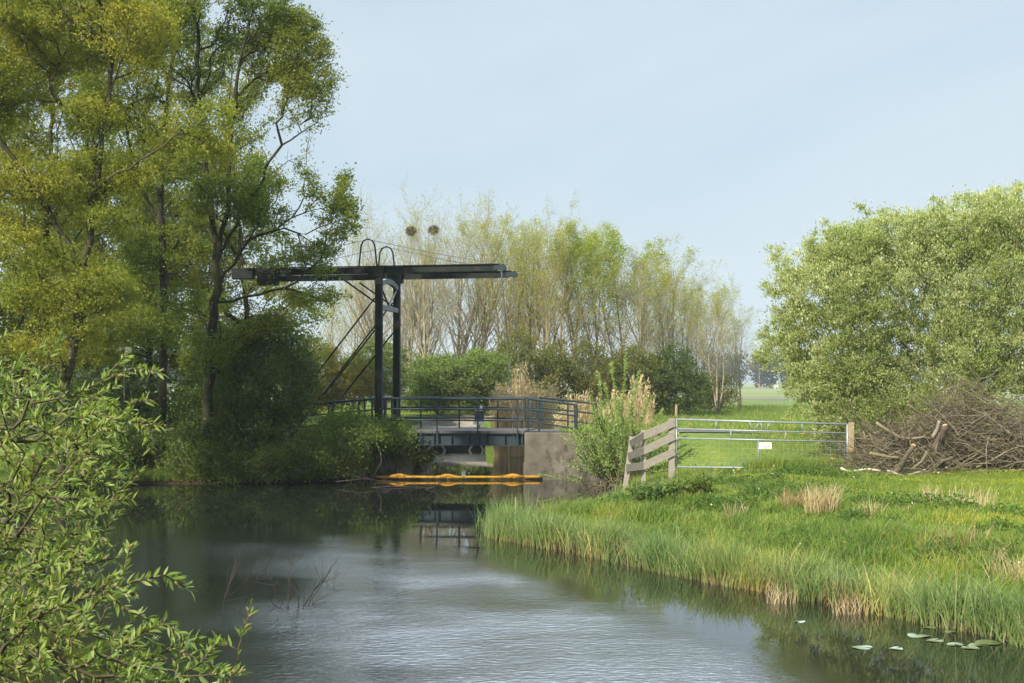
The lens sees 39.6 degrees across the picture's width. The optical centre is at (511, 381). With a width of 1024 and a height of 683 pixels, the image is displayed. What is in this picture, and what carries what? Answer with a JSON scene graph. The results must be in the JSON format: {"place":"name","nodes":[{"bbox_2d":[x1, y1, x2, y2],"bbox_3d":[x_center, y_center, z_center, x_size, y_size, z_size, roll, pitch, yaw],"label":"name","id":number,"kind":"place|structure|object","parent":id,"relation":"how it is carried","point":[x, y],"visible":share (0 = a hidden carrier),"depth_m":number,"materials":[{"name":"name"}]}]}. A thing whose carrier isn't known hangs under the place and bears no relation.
{"place":"outdoors","nodes":[
{"label":"outdoors","id":0,"kind":"place"},
{"bbox_2d":[0,419,389,490],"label":"shore grass","id":1,"kind":"structure","parent":0,"point":[143,475],"depth_m":41.62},
{"bbox_2d":[28,428,832,436],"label":"road","id":2,"kind":"structure","parent":0,"point":[550,430],"depth_m":43.99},
{"bbox_2d":[261,413,659,427],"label":"gravel path","id":3,"kind":"structure","parent":0,"point":[450,424],"depth_m":70.42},
{"bbox_2d":[0,445,1023,682],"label":"water","id":4,"kind":"structure","parent":0,"point":[439,591],"depth_m":18.77,"materials":[{"name":"black liquid"}]},
{"bbox_2d":[222,541,286,612],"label":"dead branch","id":5,"kind":"object","parent":4,"relation":"in","point":[253,585],"visible":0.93,"depth_m":18.14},
{"bbox_2d":[262,544,348,608],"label":"dead branch","id":6,"kind":"object","parent":4,"relation":"in","point":[322,581],"visible":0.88,"depth_m":18.80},
{"bbox_2d":[374,474,540,478],"bbox_3d":[-1.646,2.837,42.886,5.051,0.149,0.219,0,0,0],"label":"floating boom","id":7,"kind":"object","parent":4,"relation":"on","point":[451,476],"visible":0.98,"depth_m":42.84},
{"bbox_2d":[0,383,1023,635],"bbox_3d":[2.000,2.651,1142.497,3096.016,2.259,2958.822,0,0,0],"label":"ground","id":8,"kind":"structure","parent":0,"point":[724,453],"depth_m":41.05,"materials":[{"name":"plant"}]},
{"bbox_2d":[0,351,34,433],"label":"thicket bush","id":9,"kind":"object","parent":8,"relation":"on","point":[8,414],"visible":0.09,"depth_m":49.95,"materials":[{"name":"green plant"}]},
{"bbox_2d":[0,315,139,424],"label":"thicket bush","id":10,"kind":"object","parent":8,"relation":"on","point":[97,368],"visible":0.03,"depth_m":55.27,"materials":[{"name":"green plant"}]},
{"bbox_2d":[0,113,144,476],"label":"alder tree","id":11,"kind":"object","parent":8,"relation":"on","point":[107,357],"visible":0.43,"depth_m":39.51,"materials":[{"name":"green plant"}]},
{"bbox_2d":[8,420,137,490],"bbox_3d":[-12.230,2.114,39.472,3.657,2.781,3.062,0,0,-17],"label":"waterside shrub","id":12,"kind":"object","parent":8,"relation":"on","point":[52,464],"visible":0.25,"depth_m":39.26,"materials":[{"name":"green plant"}]},
{"bbox_2d":[0,364,149,434],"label":"thicket bush","id":13,"kind":"object","parent":8,"relation":"on","point":[79,383],"visible":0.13,"depth_m":51.63,"materials":[{"name":"green plant"}]},
{"bbox_2d":[0,0,156,434],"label":"alder tree","id":14,"kind":"object","parent":8,"relation":"on","point":[46,223],"visible":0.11,"depth_m":48.75,"materials":[{"name":"green plant"}]},
{"bbox_2d":[0,324,168,604],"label":"willow","id":15,"kind":"object","parent":8,"relation":"on","point":[32,486],"visible":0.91,"depth_m":6.76,"materials":[{"name":"green plant"}]},
{"bbox_2d":[72,395,173,476],"bbox_3d":[-11.736,1.968,42.564,3.943,3.185,3.273,0,0,0],"label":"waterside shrub","id":16,"kind":"object","parent":8,"relation":"on","point":[138,455],"visible":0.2,"depth_m":41.93,"materials":[{"name":"green plant"}]},
{"bbox_2d":[0,0,249,493],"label":"tree","id":17,"kind":"object","parent":8,"relation":"on","point":[25,21],"visible":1,"depth_m":35.23,"materials":[{"name":"green plant"}]},
{"bbox_2d":[0,539,251,682],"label":"willow","id":18,"kind":"object","parent":8,"relation":"on","point":[134,666],"visible":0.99,"depth_m":5.42,"materials":[{"name":"green plant"}]},
{"bbox_2d":[88,363,201,429],"bbox_3d":[-13.615,1.207,53.840,5.443,4.030,5.253,0,0,0],"label":"thicket bush","id":19,"kind":"object","parent":8,"relation":"on","point":[145,410],"visible":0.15,"depth_m":52.96,"materials":[{"name":"green plant"}]},
{"bbox_2d":[68,0,229,433],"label":"alder tree","id":20,"kind":"object","parent":8,"relation":"on","point":[162,333],"visible":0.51,"depth_m":44.32,"materials":[{"name":"green plant"}]},
{"bbox_2d":[76,324,223,422],"bbox_3d":[-14.837,-0.161,58.027,6.450,5.084,5.016,0,0,0],"label":"thicket bush","id":21,"kind":"object","parent":8,"relation":"on","point":[176,366],"visible":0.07,"depth_m":56.91,"materials":[{"name":"green plant"}]},
{"bbox_2d":[116,401,200,472],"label":"waterside shrub","id":22,"kind":"object","parent":8,"relation":"on","point":[180,435],"visible":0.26,"depth_m":42.43,"materials":[{"name":"green plant"}]},
{"bbox_2d":[0,107,341,421],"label":"alder tree","id":23,"kind":"object","parent":8,"relation":"on","point":[149,355],"visible":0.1,"depth_m":55.70,"materials":[{"name":"green plant"}]},
{"bbox_2d":[29,19,315,424],"bbox_3d":[-12.906,-5.815,52.914,11.119,15.221,5.130,0,0,0],"label":"alder tree","id":24,"kind":"object","parent":8,"relation":"on","point":[195,274],"visible":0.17,"depth_m":52.61,"materials":[{"name":"green plant"}]},
{"bbox_2d":[149,425,254,484],"bbox_3d":[-9.074,2.284,41.943,3.350,2.092,3.122,0,0,15],"label":"waterside shrub","id":25,"kind":"object","parent":8,"relation":"on","point":[184,457],"visible":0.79,"depth_m":41.41,"materials":[{"name":"green plant"}]},
{"bbox_2d":[199,598,258,682],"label":"willow","id":26,"kind":"object","parent":8,"relation":"on","point":[242,633],"visible":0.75,"depth_m":5.89,"materials":[{"name":"green plant"}]},
{"bbox_2d":[191,432,298,484],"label":"waterside shrub","id":27,"kind":"object","parent":8,"relation":"on","point":[259,467],"visible":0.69,"depth_m":41.32,"materials":[{"name":"green plant"}]},
{"bbox_2d":[163,302,338,456],"bbox_3d":[-7.887,-0.011,43.015,5.124,4.738,4.703,0,0,0],"label":"hawthorn bush","id":28,"kind":"object","parent":8,"relation":"on","point":[289,405],"visible":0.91,"depth_m":42.33,"materials":[{"name":"green plant"}]},
{"bbox_2d":[135,0,368,457],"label":"alder tree","id":29,"kind":"object","parent":8,"relation":"on","point":[284,21],"visible":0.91,"depth_m":41.95,"materials":[{"name":"green plant"}]},
{"bbox_2d":[15,406,556,437],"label":"lawn grass","id":30,"kind":"structure","parent":8,"relation":"on","point":[428,413],"depth_m":72.41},
{"bbox_2d":[239,420,346,482],"bbox_3d":[-6.498,2.239,42.237,3.615,2.177,3.150,0,0,0],"label":"waterside shrub","id":31,"kind":"object","parent":8,"relation":"on","point":[302,445],"visible":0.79,"depth_m":41.59,"materials":[{"name":"green plant"}]},
{"bbox_2d":[278,333,351,416],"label":"lawn bush","id":32,"kind":"object","parent":8,"relation":"on","point":[335,357],"visible":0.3,"depth_m":65.60,"materials":[{"name":"green plant"}]},
{"bbox_2d":[305,281,354,373],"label":"leafing tree","id":33,"kind":"object","parent":8,"relation":"on","point":[331,321],"visible":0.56,"depth_m":92.06,"materials":[{"name":"green plant"}]},
{"bbox_2d":[288,416,373,482],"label":"waterside shrub","id":34,"kind":"object","parent":8,"relation":"on","point":[340,456],"visible":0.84,"depth_m":41.90,"materials":[{"name":"green plant"}]},
{"bbox_2d":[299,396,396,458],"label":"waterside shrub","id":35,"kind":"object","parent":8,"relation":"on","point":[348,417],"visible":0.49,"depth_m":42.87,"materials":[{"name":"green plant"}]},
{"bbox_2d":[321,237,383,404],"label":"leafing tree","id":36,"kind":"object","parent":8,"relation":"on","point":[355,343],"visible":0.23,"depth_m":96.11,"materials":[{"name":"green plant"}]},
{"bbox_2d":[318,353,387,413],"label":"lawn bush","id":37,"kind":"object","parent":8,"relation":"on","point":[343,385],"visible":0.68,"depth_m":66.15,"materials":[{"name":"green plant"}]},
{"bbox_2d":[299,182,420,369],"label":"bare tree","id":38,"kind":"object","parent":8,"relation":"on","point":[367,327],"visible":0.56,"depth_m":87.74,"materials":[{"name":"beige plant"}]},
{"bbox_2d":[323,412,401,479],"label":"waterside shrub","id":39,"kind":"object","parent":8,"relation":"on","point":[376,435],"visible":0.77,"depth_m":42.36,"materials":[{"name":"green plant"}]},
{"bbox_2d":[346,331,415,415],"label":"lawn bush","id":40,"kind":"object","parent":8,"relation":"on","point":[387,360],"visible":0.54,"depth_m":67.48,"materials":[{"name":"green plant"}]},
{"bbox_2d":[366,408,429,471],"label":"waterside shrub","id":41,"kind":"object","parent":8,"relation":"on","point":[403,437],"visible":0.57,"depth_m":43.48,"materials":[{"name":"green plant"}]},
{"bbox_2d":[370,431,430,475],"bbox_3d":[-5.374,2.580,45.442,5.100,2.100,3.000,0,0,8],"label":"bridge abutment","id":42,"kind":"object","parent":8,"relation":"on","point":[389,469],"visible":0.12,"depth_m":43.69,"materials":[{"name":"concrete"}]},
{"bbox_2d":[297,398,372,430],"bbox_3d":[-5.475,1.336,43.951,2.384,1.700,0.068,0,0,4],"label":"approach railing","id":43,"kind":"object","parent":42,"relation":"on","point":[353,400],"visible":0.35,"depth_m":43.90,"materials":[{"name":"metal"}]},
{"bbox_2d":[231,238,536,445],"bbox_3d":[-3.984,-1.255,45.244,9.309,6.402,2.860,0,0,8],"label":"drawbridge","id":44,"kind":"object","parent":42,"relation":"on","point":[394,276],"visible":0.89,"depth_m":44.05,"materials":[{"name":"paint"}]},
{"bbox_2d":[359,200,459,393],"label":"bare tree","id":45,"kind":"object","parent":8,"relation":"on","point":[405,333],"visible":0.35,"depth_m":93.97,"materials":[{"name":"beige plant"}]},
{"bbox_2d":[358,181,468,364],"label":"bare tree","id":46,"kind":"object","parent":8,"relation":"on","point":[424,318],"visible":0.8,"depth_m":86.39,"materials":[{"name":"beige plant"}]},
{"bbox_2d":[387,428,449,475],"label":"waterside shrub","id":47,"kind":"object","parent":8,"relation":"on","point":[424,458],"visible":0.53,"depth_m":43.78,"materials":[{"name":"green plant"}]},
{"bbox_2d":[386,224,457,386],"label":"leafing tree","id":48,"kind":"object","parent":8,"relation":"on","point":[428,319],"visible":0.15,"depth_m":103.81,"materials":[{"name":"green plant"}]},
{"bbox_2d":[402,350,486,415],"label":"grove bush","id":49,"kind":"object","parent":8,"relation":"on","point":[427,378],"visible":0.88,"depth_m":70.56,"materials":[{"name":"green plant"}]},
{"bbox_2d":[413,186,529,358],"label":"bare tree","id":50,"kind":"object","parent":8,"relation":"on","point":[458,348],"visible":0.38,"depth_m":95.36,"materials":[{"name":"beige plant"}]},
{"bbox_2d":[446,345,519,413],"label":"grove bush","id":51,"kind":"object","parent":8,"relation":"on","point":[493,371],"visible":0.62,"depth_m":71.62,"materials":[{"name":"green plant"}]},
{"bbox_2d":[431,184,543,378],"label":"bare tree","id":52,"kind":"object","parent":8,"relation":"on","point":[483,337],"visible":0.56,"depth_m":91.82,"materials":[{"name":"beige plant"}]},
{"bbox_2d":[453,193,555,352],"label":"leafing tree","id":53,"kind":"object","parent":8,"relation":"on","point":[491,291],"visible":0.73,"depth_m":89.12,"materials":[{"name":"green plant"}]},
{"bbox_2d":[8,347,1020,387],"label":"wood","id":54,"kind":"object","parent":8,"relation":"on","point":[761,378],"visible":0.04,"depth_m":503.41,"materials":[{"name":"green plant"}]},
{"bbox_2d":[486,244,560,357],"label":"leafing tree","id":55,"kind":"object","parent":8,"relation":"on","point":[518,293],"visible":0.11,"depth_m":107.79,"materials":[{"name":"green plant"}]},
{"bbox_2d":[474,323,573,396],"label":"grove bush","id":56,"kind":"object","parent":8,"relation":"on","point":[527,344],"visible":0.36,"depth_m":77.01,"materials":[{"name":"green plant"}]},
{"bbox_2d":[486,358,565,456],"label":"dry reeds","id":57,"kind":"object","parent":8,"relation":"on","point":[527,390],"visible":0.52,"depth_m":56.22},
{"bbox_2d":[475,215,579,373],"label":"leafing tree","id":58,"kind":"object","parent":8,"relation":"on","point":[522,253],"visible":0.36,"depth_m":92.39,"materials":[{"name":"green plant"}]},
{"bbox_2d":[495,195,586,396],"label":"leafing tree","id":59,"kind":"object","parent":8,"relation":"on","point":[537,263],"visible":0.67,"depth_m":90.68,"materials":[{"name":"green plant"}]},
{"bbox_2d":[495,210,604,403],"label":"leafing tree","id":60,"kind":"object","parent":8,"relation":"on","point":[534,226],"visible":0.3,"depth_m":95.42,"materials":[{"name":"green plant"}]},
{"bbox_2d":[470,473,640,542],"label":"reeds","id":61,"kind":"object","parent":8,"relation":"on","point":[615,488],"visible":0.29,"depth_m":28.32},
{"bbox_2d":[503,190,608,406],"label":"leafing tree","id":62,"kind":"object","parent":8,"relation":"on","point":[547,317],"visible":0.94,"depth_m":88.22,"materials":[{"name":"green plant"}]},
{"bbox_2d":[530,336,627,409],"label":"grove bush","id":63,"kind":"object","parent":8,"relation":"on","point":[577,380],"visible":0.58,"depth_m":79.00,"materials":[{"name":"green plant"}]},
{"bbox_2d":[535,216,626,406],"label":"leafing tree","id":64,"kind":"object","parent":8,"relation":"on","point":[567,327],"visible":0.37,"depth_m":93.60,"materials":[{"name":"green plant"}]},
{"bbox_2d":[523,431,658,479],"bbox_3d":[2.592,2.580,44.282,4.100,2.100,3.050,0,0,8],"label":"bridge abutment","id":65,"kind":"object","parent":8,"relation":"on","point":[546,452],"visible":0.2,"depth_m":42.97,"materials":[{"name":"concrete"}]},
{"bbox_2d":[527,398,577,432],"bbox_3d":[1.229,1.104,43.118,1.529,1.256,0.068,0,0,7],"label":"approach railing","id":66,"kind":"object","parent":65,"relation":"on","point":[575,415],"visible":0.99,"depth_m":43.10,"materials":[{"name":"metal"}]},
{"bbox_2d":[539,397,596,428],"bbox_3d":[1.803,1.100,45.905,1.886,1.268,0.068,0,0,3],"label":"approach railing","id":67,"kind":"object","parent":65,"relation":"on","point":[567,410],"visible":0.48,"depth_m":45.88,"materials":[{"name":"metal"}]},
{"bbox_2d":[548,219,644,403],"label":"leafing tree","id":68,"kind":"object","parent":8,"relation":"on","point":[612,242],"visible":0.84,"depth_m":89.13,"materials":[{"name":"green plant"}]},
{"bbox_2d":[552,374,656,428],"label":"dry reeds","id":69,"kind":"object","parent":8,"relation":"on","point":[639,403],"visible":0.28,"depth_m":48.24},
{"bbox_2d":[557,425,667,434],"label":"abutment grass","id":70,"kind":"structure","parent":8,"relation":"on","point":[587,430],"depth_m":43.26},
{"bbox_2d":[537,352,698,489],"bbox_3d":[3.034,1.171,39.682,4.684,4.068,4.410,0,0,0],"label":"willow shrub","id":71,"kind":"object","parent":8,"relation":"on","point":[609,463],"visible":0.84,"depth_m":39.87,"materials":[{"name":"green plant"}]},
{"bbox_2d":[576,230,673,391],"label":"leafing tree","id":72,"kind":"object","parent":8,"relation":"on","point":[610,266],"visible":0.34,"depth_m":94.07,"materials":[{"name":"green plant"}]},
{"bbox_2d":[588,341,672,409],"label":"grove bush","id":73,"kind":"object","parent":8,"relation":"on","point":[634,361],"visible":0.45,"depth_m":80.82,"materials":[{"name":"green plant"}]},
{"bbox_2d":[580,232,703,358],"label":"leafing tree","id":74,"kind":"object","parent":8,"relation":"on","point":[638,311],"visible":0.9,"depth_m":88.28,"materials":[{"name":"green plant"}]},
{"bbox_2d":[613,259,683,357],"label":"leafing tree","id":75,"kind":"object","parent":8,"relation":"on","point":[646,313],"visible":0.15,"depth_m":107.83,"materials":[{"name":"green plant"}]},
{"bbox_2d":[622,418,675,489],"bbox_3d":[3.446,1.958,36.121,1.481,2.053,0.351,0,0,-21],"label":"wooden fence","id":76,"kind":"object","parent":8,"relation":"on","point":[644,464],"visible":0.88,"depth_m":36.14,"materials":[{"name":"brown wood"}]},
{"bbox_2d":[599,243,699,358],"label":"leafing tree","id":77,"kind":"object","parent":8,"relation":"on","point":[674,295],"visible":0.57,"depth_m":91.64,"materials":[{"name":"green plant"}]},
{"bbox_2d":[621,477,680,505],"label":"leafy herb","id":78,"kind":"object","parent":8,"relation":"on","point":[655,491],"visible":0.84,"depth_m":27.42,"materials":[{"name":"green plant"}]},
{"bbox_2d":[630,338,717,416],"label":"grove bush","id":79,"kind":"object","parent":8,"relation":"on","point":[695,384],"visible":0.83,"depth_m":80.71,"materials":[{"name":"green plant"}]},
{"bbox_2d":[628,258,727,411],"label":"leafing tree","id":80,"kind":"object","parent":8,"relation":"on","point":[684,306],"visible":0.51,"depth_m":92.94,"materials":[{"name":"green plant"}]},
{"bbox_2d":[667,472,714,496],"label":"leafy herb","id":81,"kind":"object","parent":8,"relation":"on","point":[693,486],"visible":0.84,"depth_m":27.57,"materials":[{"name":"green plant"}]},
{"bbox_2d":[664,272,742,408],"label":"leafing tree","id":82,"kind":"object","parent":8,"relation":"on","point":[699,318],"visible":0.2,"depth_m":97.62,"materials":[{"name":"green plant"}]},
{"bbox_2d":[675,284,732,409],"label":"leafing tree","id":83,"kind":"object","parent":8,"relation":"on","point":[712,346],"visible":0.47,"depth_m":93.88,"materials":[{"name":"green plant"}]},
{"bbox_2d":[669,273,757,412],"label":"leafing tree","id":84,"kind":"object","parent":8,"relation":"on","point":[722,291],"visible":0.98,"depth_m":86.32,"materials":[{"name":"green plant"}]},
{"bbox_2d":[686,365,743,411],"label":"grove bush","id":85,"kind":"object","parent":8,"relation":"on","point":[728,393],"visible":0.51,"depth_m":86.91,"materials":[{"name":"green plant"}]},
{"bbox_2d":[702,305,771,406],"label":"leafing tree","id":86,"kind":"object","parent":8,"relation":"on","point":[738,362],"visible":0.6,"depth_m":99.82,"materials":[{"name":"green plant"}]},
{"bbox_2d":[474,493,1023,647],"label":"reeds","id":87,"kind":"object","parent":8,"relation":"on","point":[678,556],"visible":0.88,"depth_m":20.02,"materials":[{"name":"plant"}]},
{"bbox_2d":[487,514,1023,635],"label":"dead reed litter","id":88,"kind":"object","parent":8,"relation":"on","point":[823,598],"visible":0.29,"depth_m":19.33,"materials":[{"name":"brown plant"}]},
{"bbox_2d":[725,474,811,492],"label":"leafy herb","id":89,"kind":"object","parent":8,"relation":"on","point":[767,484],"visible":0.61,"depth_m":28.39,"materials":[{"name":"green plant"}]},
{"bbox_2d":[763,583,798,604],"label":"dry grass tuft","id":90,"kind":"object","parent":8,"relation":"on","point":[778,599],"visible":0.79,"depth_m":18.97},
{"bbox_2d":[768,485,813,507],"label":"dry grass tuft","id":91,"kind":"object","parent":8,"relation":"on","point":[787,501],"visible":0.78,"depth_m":25.14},
{"bbox_2d":[567,459,1023,575],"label":"bank weeds","id":92,"kind":"object","parent":8,"relation":"on","point":[777,471],"visible":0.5,"depth_m":24.61,"materials":[{"name":"green plant"}]},
{"bbox_2d":[797,480,846,513],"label":"dry grass tuft","id":93,"kind":"object","parent":8,"relation":"on","point":[825,500],"visible":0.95,"depth_m":24.40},
{"bbox_2d":[827,590,872,616],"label":"dry grass tuft","id":94,"kind":"object","parent":8,"relation":"on","point":[851,610],"visible":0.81,"depth_m":18.07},
{"bbox_2d":[678,427,1023,536],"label":"meadow grass","id":95,"kind":"structure","parent":8,"relation":"on","point":[1017,481],"depth_m":29.73,"materials":[{"name":"plant"}]},
{"bbox_2d":[848,422,853,462],"bbox_3d":[8.389,1.738,35.200,0.145,1.478,0.125,0,0,0],"label":"gate post","id":96,"kind":"object","parent":8,"relation":"on","point":[851,430],"visible":0.54,"depth_m":35.14,"materials":[{"name":"brown wood"}]},
{"bbox_2d":[675,418,847,468],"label":"field gate","id":97,"kind":"structure","parent":96,"relation":"attached to","point":[710,439],"depth_m":35.89,"materials":[{"name":"metal"}]},
{"bbox_2d":[746,179,1023,449],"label":"willow bush","id":98,"kind":"object","parent":8,"relation":"on","point":[852,260],"visible":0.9,"depth_m":38.11,"materials":[{"name":"green plant"}]},
{"bbox_2d":[886,444,915,472],"bbox_3d":[9.098,1.830,33.274,0.702,0.795,0.215,0,0,30],"label":"log","id":99,"kind":"object","parent":8,"relation":"on","point":[906,456],"visible":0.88,"depth_m":33.15,"materials":[{"name":"wood"}]},
{"bbox_2d":[799,378,1023,467],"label":"bare shrub","id":100,"kind":"object","parent":8,"relation":"on","point":[879,409],"visible":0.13,"depth_m":36.22,"materials":[{"name":"brown plant"}]},
{"bbox_2d":[821,365,1023,475],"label":"brush pile","id":101,"kind":"object","parent":8,"relation":"on","point":[887,444],"visible":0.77,"depth_m":34.46,"materials":[{"name":"brown plant"}]},
{"bbox_2d":[932,424,947,462],"bbox_3d":[10.218,1.463,33.842,0.253,0.944,0.507,0,0,-25],"label":"log","id":102,"kind":"object","parent":101,"relation":"on","point":[943,433],"visible":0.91,"depth_m":33.85,"materials":[{"name":"wood"}]},
{"bbox_2d":[914,518,996,555],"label":"dry grass tuft","id":103,"kind":"object","parent":8,"relation":"on","point":[953,539],"visible":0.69,"depth_m":20.52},
{"bbox_2d":[924,484,999,506],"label":"dry grass tuft","id":104,"kind":"object","parent":8,"relation":"on","point":[979,499],"visible":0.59,"depth_m":24.35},
{"bbox_2d":[976,549,1023,585],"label":"dry grass tuft","id":105,"kind":"object","parent":8,"relation":"on","point":[1011,570],"visible":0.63,"depth_m":18.59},
{"bbox_2d":[0,0,1023,382],"label":"sky","id":106,"kind":"structure","parent":0,"point":[731,127],"materials":[{"name":"blue"}]},
{"bbox_2d":[614,454,857,494],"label":"grass","id":107,"kind":"structure","parent":0,"point":[769,462],"depth_m":35.36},
{"bbox_2d":[551,403,980,436],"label":"field grass","id":108,"kind":"structure","parent":0,"point":[762,412],"depth_m":74.92,"materials":[{"name":"plant"}]},
{"bbox_2d":[524,460,1023,602],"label":"bank grass","id":109,"kind":"structure","parent":0,"point":[648,512],"depth_m":22.76,"materials":[{"name":"plant"}]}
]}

